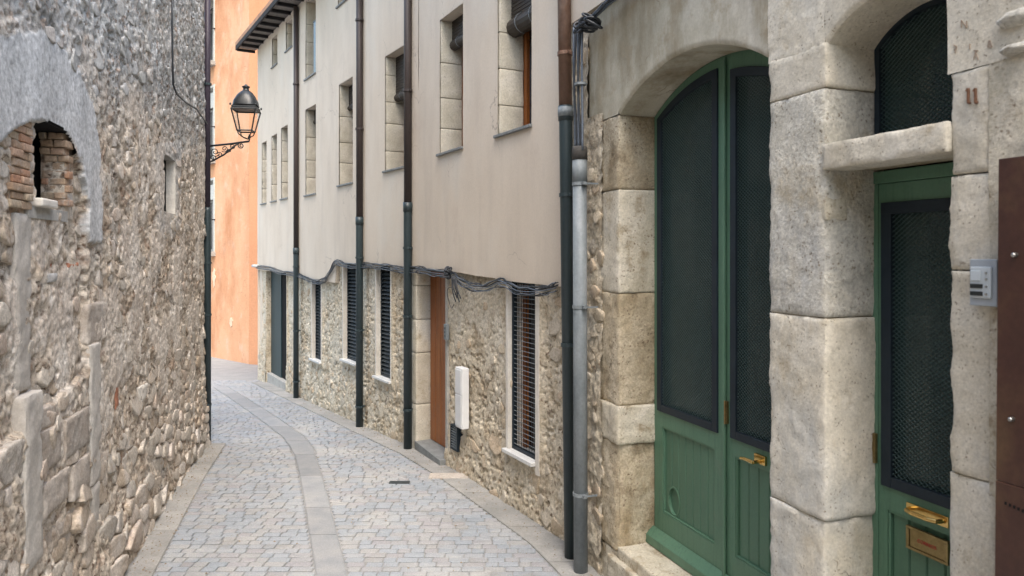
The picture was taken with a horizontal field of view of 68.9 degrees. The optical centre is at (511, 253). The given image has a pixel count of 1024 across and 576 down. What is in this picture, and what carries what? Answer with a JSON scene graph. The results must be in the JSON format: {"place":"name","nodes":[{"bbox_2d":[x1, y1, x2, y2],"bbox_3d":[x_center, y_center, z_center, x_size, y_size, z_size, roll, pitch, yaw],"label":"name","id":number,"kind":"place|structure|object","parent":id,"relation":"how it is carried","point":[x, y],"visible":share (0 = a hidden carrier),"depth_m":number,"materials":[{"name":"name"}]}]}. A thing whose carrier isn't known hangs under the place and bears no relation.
{"place":"outdoors","nodes":[
{"label":"outdoors","id":0,"kind":"place"},
{"bbox_2d":[124,357,602,575],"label":"street","id":1,"kind":"structure","parent":0,"point":[290,500],"depth_m":6.53,"materials":[{"name":"stone"}]},
{"bbox_2d":[130,403,592,575],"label":"wall foot grit","id":2,"kind":"structure","parent":1,"relation":"on","point":[267,474],"depth_m":6.86,"materials":[{"name":"grey gravel"}]},
{"bbox_2d":[389,481,409,484],"bbox_3d":[-1.104,2.254,7.326,0.200,0.024,0.070,0,0,0],"label":"drain grate","id":3,"kind":"object","parent":1,"relation":"on","point":[399,482],"visible":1,"depth_m":7.30,"materials":[{"name":"grey metal"}]},
{"bbox_2d":[428,473,468,479],"bbox_3d":[-0.636,2.256,7.543,0.400,0.024,0.180,0,0,0],"label":"utility cover","id":4,"kind":"object","parent":1,"relation":"on","point":[440,476],"visible":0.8,"depth_m":7.54,"materials":[{"name":"beige stone"}]},
{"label":"ground","id":5,"kind":"structure","parent":0,"visible":0},
{"bbox_2d":[0,0,210,575],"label":"rubble house","id":6,"kind":"structure","parent":5,"relation":"on","point":[105,441],"depth_m":4.78,"materials":[{"name":"stone"}]},
{"bbox_2d":[163,153,175,217],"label":"slit window","id":7,"kind":"structure","parent":6,"relation":"in","point":[169,162],"depth_m":7.34,"materials":[{"name":"concrete"}]},
{"bbox_2d":[171,0,207,124],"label":"wall cable","id":8,"kind":"object","parent":6,"relation":"attached to","point":[173,85],"depth_m":6.99,"materials":[{"name":"black rubber"}]},
{"bbox_2d":[204,0,211,440],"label":"drainpipe","id":9,"kind":"object","parent":6,"relation":"attached to","point":[207,218],"visible":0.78,"depth_m":9.16,"materials":[{"name":"metal"}]},
{"bbox_2d":[211,84,261,161],"bbox_3d":[-3.483,-1.593,9.280,0.672,1.020,0.330,0,0,-7],"label":"street lamp","id":10,"kind":"object","parent":6,"relation":"attached to","point":[245,111],"visible":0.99,"depth_m":9.20,"materials":[{"name":"black metal"}]},
{"bbox_2d":[203,0,269,364],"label":"orange house","id":11,"kind":"structure","parent":5,"relation":"on","point":[234,299],"depth_m":20.32,"materials":[{"name":"paint"}]},
{"bbox_2d":[203,177,215,255],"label":"window","id":12,"kind":"structure","parent":11,"relation":"in","point":[213,253],"depth_m":21.41,"materials":[{"name":"concrete"}]},
{"bbox_2d":[211,84,215,163],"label":"window","id":13,"kind":"structure","parent":11,"relation":"in","point":[213,86],"depth_m":21.41,"materials":[{"name":"concrete"}]},
{"bbox_2d":[211,0,215,66],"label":"window","id":14,"kind":"structure","parent":11,"relation":"in","point":[213,62],"depth_m":21.41,"materials":[{"name":"concrete"}]},
{"bbox_2d":[235,0,563,540],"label":"plaster house","id":15,"kind":"structure","parent":5,"relation":"on","point":[485,159],"depth_m":8.58,"materials":[{"name":"paint"}]},
{"bbox_2d":[260,141,271,204],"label":"window","id":16,"kind":"structure","parent":15,"relation":"in","point":[264,145],"depth_m":15.61,"materials":[{"name":"beige stone"}]},
{"bbox_2d":[270,34,277,68],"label":"window","id":17,"kind":"structure","parent":15,"relation":"in","point":[274,46],"depth_m":14.82,"materials":[{"name":"beige stone"}]},
{"bbox_2d":[270,133,281,202],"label":"window","id":18,"kind":"structure","parent":15,"relation":"in","point":[274,138],"depth_m":14.88,"materials":[{"name":"beige stone"}]},
{"bbox_2d":[265,271,289,389],"bbox_3d":[-4.523,1.546,14.777,0.305,2.731,1.758,0,0,-31],"label":"side door","id":19,"kind":"structure","parent":15,"relation":"in","point":[276,285],"depth_m":15.05,"materials":[{"name":"concrete"}]},
{"bbox_2d":[284,16,292,52],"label":"window","id":20,"kind":"structure","parent":15,"relation":"in","point":[289,38],"depth_m":13.91,"materials":[{"name":"beige stone"}]},
{"bbox_2d":[279,121,306,199],"bbox_3d":[-4.031,-1.705,14.125,0.593,1.550,0.680,0,0,-31],"label":"window","id":21,"kind":"structure","parent":15,"relation":"in","point":[284,130],"depth_m":14.23,"materials":[{"name":"beige stone"}]},
{"bbox_2d":[293,6,300,397],"bbox_3d":[-3.792,-0.884,13.117,0.128,6.892,0.128,0,0,16],"label":"drainpipe","id":22,"kind":"object","parent":15,"relation":"attached to","point":[296,380],"visible":0.98,"depth_m":13.07,"materials":[{"name":"black metal"}]},
{"bbox_2d":[303,104,315,196],"bbox_3d":[-3.257,-1.731,12.597,0.343,1.529,0.704,0,0,-31],"label":"window","id":23,"kind":"structure","parent":15,"relation":"in","point":[311,111],"depth_m":12.80,"materials":[{"name":"beige stone"}]},
{"bbox_2d":[303,0,315,80],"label":"window","id":24,"kind":"structure","parent":15,"relation":"in","point":[310,4],"depth_m":12.79,"materials":[{"name":"beige stone"}]},
{"bbox_2d":[308,280,321,363],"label":"window","id":25,"kind":"structure","parent":15,"relation":"in","point":[315,297],"depth_m":12.54,"materials":[{"name":"white metal"}]},
{"bbox_2d":[335,0,346,8],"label":"window","id":26,"kind":"structure","parent":15,"relation":"in","point":[340,2],"depth_m":11.20,"materials":[{"name":"beige stone"}]},
{"bbox_2d":[339,264,355,365],"bbox_3d":[-2.295,0.866,10.928,0.255,1.472,0.678,0,0,-31],"label":"window","id":27,"kind":"structure","parent":15,"relation":"in","point":[348,349],"depth_m":11.14,"materials":[{"name":"black metal"}]},
{"bbox_2d":[355,0,365,426],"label":"drainpipe","id":28,"kind":"object","parent":15,"relation":"attached to","point":[359,257],"visible":0.94,"depth_m":10.27,"materials":[{"name":"black metal"}]},
{"bbox_2d":[336,77,385,186],"bbox_3d":[-2.211,-1.771,11.100,0.593,1.707,0.820,0,0,-31],"label":"window","id":29,"kind":"structure","parent":15,"relation":"in","point":[345,88],"depth_m":11.26,"materials":[{"name":"beige stone"}]},
{"bbox_2d":[372,266,390,383],"bbox_3d":[-1.613,0.906,9.794,0.255,1.512,0.591,0,0,-31],"label":"window","id":30,"kind":"structure","parent":15,"relation":"in","point":[382,360],"depth_m":9.96,"materials":[{"name":"black metal"}]},
{"bbox_2d":[382,43,418,172],"bbox_3d":[-1.358,-1.805,9.441,0.343,1.539,0.724,0,0,-31],"label":"window","id":31,"kind":"structure","parent":15,"relation":"in","point":[394,62],"depth_m":9.65,"materials":[{"name":"beige stone"}]},
{"bbox_2d":[255,259,557,307],"bbox_3d":[-2.482,0.331,10.913,0.209,0.483,11.672,0,0,-30],"label":"cable bundle","id":32,"kind":"object","parent":15,"relation":"attached to","point":[447,274],"visible":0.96,"depth_m":7.69,"materials":[{"name":"black rubber"}]},
{"bbox_2d":[403,0,412,448],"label":"drainpipe","id":33,"kind":"object","parent":15,"relation":"attached to","point":[407,247],"visible":0.95,"depth_m":8.82,"materials":[{"name":"black metal"}]},
{"bbox_2d":[412,267,450,465],"bbox_3d":[-0.833,1.240,8.563,0.388,2.420,1.092,0,0,-26],"label":"wooden door","id":34,"kind":"structure","parent":15,"relation":"in","point":[431,387],"depth_m":8.82,"materials":[{"name":"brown wood"}]},
{"bbox_2d":[444,324,448,339],"bbox_3d":[-0.704,0.841,7.990,0.040,0.166,0.075,0,0,-27],"label":"doorbell panel","id":35,"kind":"object","parent":15,"relation":"attached to","point":[446,331],"visible":1,"depth_m":7.96,"materials":[{"name":"metal"}]},
{"bbox_2d":[436,3,462,156],"bbox_3d":[-0.519,-1.816,7.911,0.343,1.519,0.745,0,0,-27],"label":"window","id":36,"kind":"structure","parent":15,"relation":"in","point":[451,26],"depth_m":8.16,"materials":[{"name":"beige stone"}]},
{"bbox_2d":[450,423,462,451],"bbox_3d":[-0.569,1.922,7.802,0.090,0.296,0.227,0,0,-27],"label":"vent grille","id":37,"kind":"object","parent":15,"relation":"attached to","point":[456,434],"visible":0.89,"depth_m":7.78,"materials":[{"name":"black metal"}]},
{"bbox_2d":[455,366,468,429],"bbox_3d":[-0.506,1.456,7.539,0.087,0.609,0.172,0,0,-27],"label":"meter box","id":38,"kind":"object","parent":15,"relation":"attached to","point":[462,397],"visible":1,"depth_m":7.47,"materials":[{"name":"white paint"}]},
{"bbox_2d":[455,369,460,394],"bbox_3d":[-0.542,1.293,7.521,0.006,0.242,0.148,0,0,-27],"label":"upper door","id":39,"kind":"structure","parent":38,"relation":"in","point":[457,372],"depth_m":7.51,"materials":[{"name":"white paint"}]},
{"bbox_2d":[455,394,460,426],"bbox_3d":[-0.542,1.583,7.521,0.006,0.315,0.148,0,0,-27],"label":"lower door","id":40,"kind":"structure","parent":38,"relation":"in","point":[457,397],"depth_m":7.51,"materials":[{"name":"white paint"}]},
{"bbox_2d":[493,0,531,138],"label":"window","id":41,"kind":"structure","parent":15,"relation":"in","point":[514,16],"depth_m":6.87,"materials":[{"name":"beige stone"}]},
{"bbox_2d":[502,281,539,475],"bbox_3d":[0.155,1.042,6.488,0.250,1.605,0.614,0,0,-27],"label":"window","id":42,"kind":"structure","parent":15,"relation":"in","point":[522,312],"depth_m":6.68,"materials":[{"name":"brown metal"}]},
{"bbox_2d":[561,0,1023,575],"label":"stone house","id":43,"kind":"structure","parent":5,"relation":"on","point":[791,234],"depth_m":3.39,"materials":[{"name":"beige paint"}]},
{"bbox_2d":[557,0,573,559],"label":"drainpipe","id":44,"kind":"object","parent":43,"relation":"attached to","point":[565,106],"visible":0.88,"depth_m":5.54,"materials":[{"name":"brown metal"}]},
{"bbox_2d":[572,145,598,573],"bbox_3d":[0.522,0.756,5.264,0.214,3.029,0.134,0,0,26],"label":"conduit pipe","id":45,"kind":"object","parent":43,"relation":"attached to","point":[580,306],"visible":0.97,"depth_m":5.25,"materials":[{"name":"metal"}]},
{"bbox_2d":[573,0,616,149],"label":"cable knot","id":46,"kind":"object","parent":43,"relation":"attached to","point":[588,23],"visible":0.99,"depth_m":5.28,"materials":[{"name":"metal"}]},
{"bbox_2d":[646,57,726,575],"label":"door leaf","id":47,"kind":"structure","parent":43,"relation":"in","point":[690,528],"depth_m":4.66,"materials":[{"name":"green paint"}]},
{"bbox_2d":[724,51,771,575],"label":"door leaf","id":48,"kind":"structure","parent":43,"relation":"in","point":[747,407],"depth_m":4.15,"materials":[{"name":"green paint"}]},
{"bbox_2d":[872,176,957,575],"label":"small door","id":49,"kind":"structure","parent":43,"relation":"in","point":[916,404],"depth_m":3.12,"materials":[{"name":"green paint"}]},
{"bbox_2d":[970,259,997,306],"bbox_3d":[1.576,0.098,2.491,0.039,0.156,0.098,0,0,-19],"label":"intercom","id":50,"kind":"object","parent":43,"relation":"attached to","point":[983,282],"visible":0.91,"depth_m":2.48,"materials":[{"name":"grey plastic"}]},
{"bbox_2d":[995,156,1023,575],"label":"steel sheet","id":51,"kind":"object","parent":43,"relation":"attached to","point":[1009,537],"visible":1,"depth_m":2.36,"materials":[{"name":"brown metal"}]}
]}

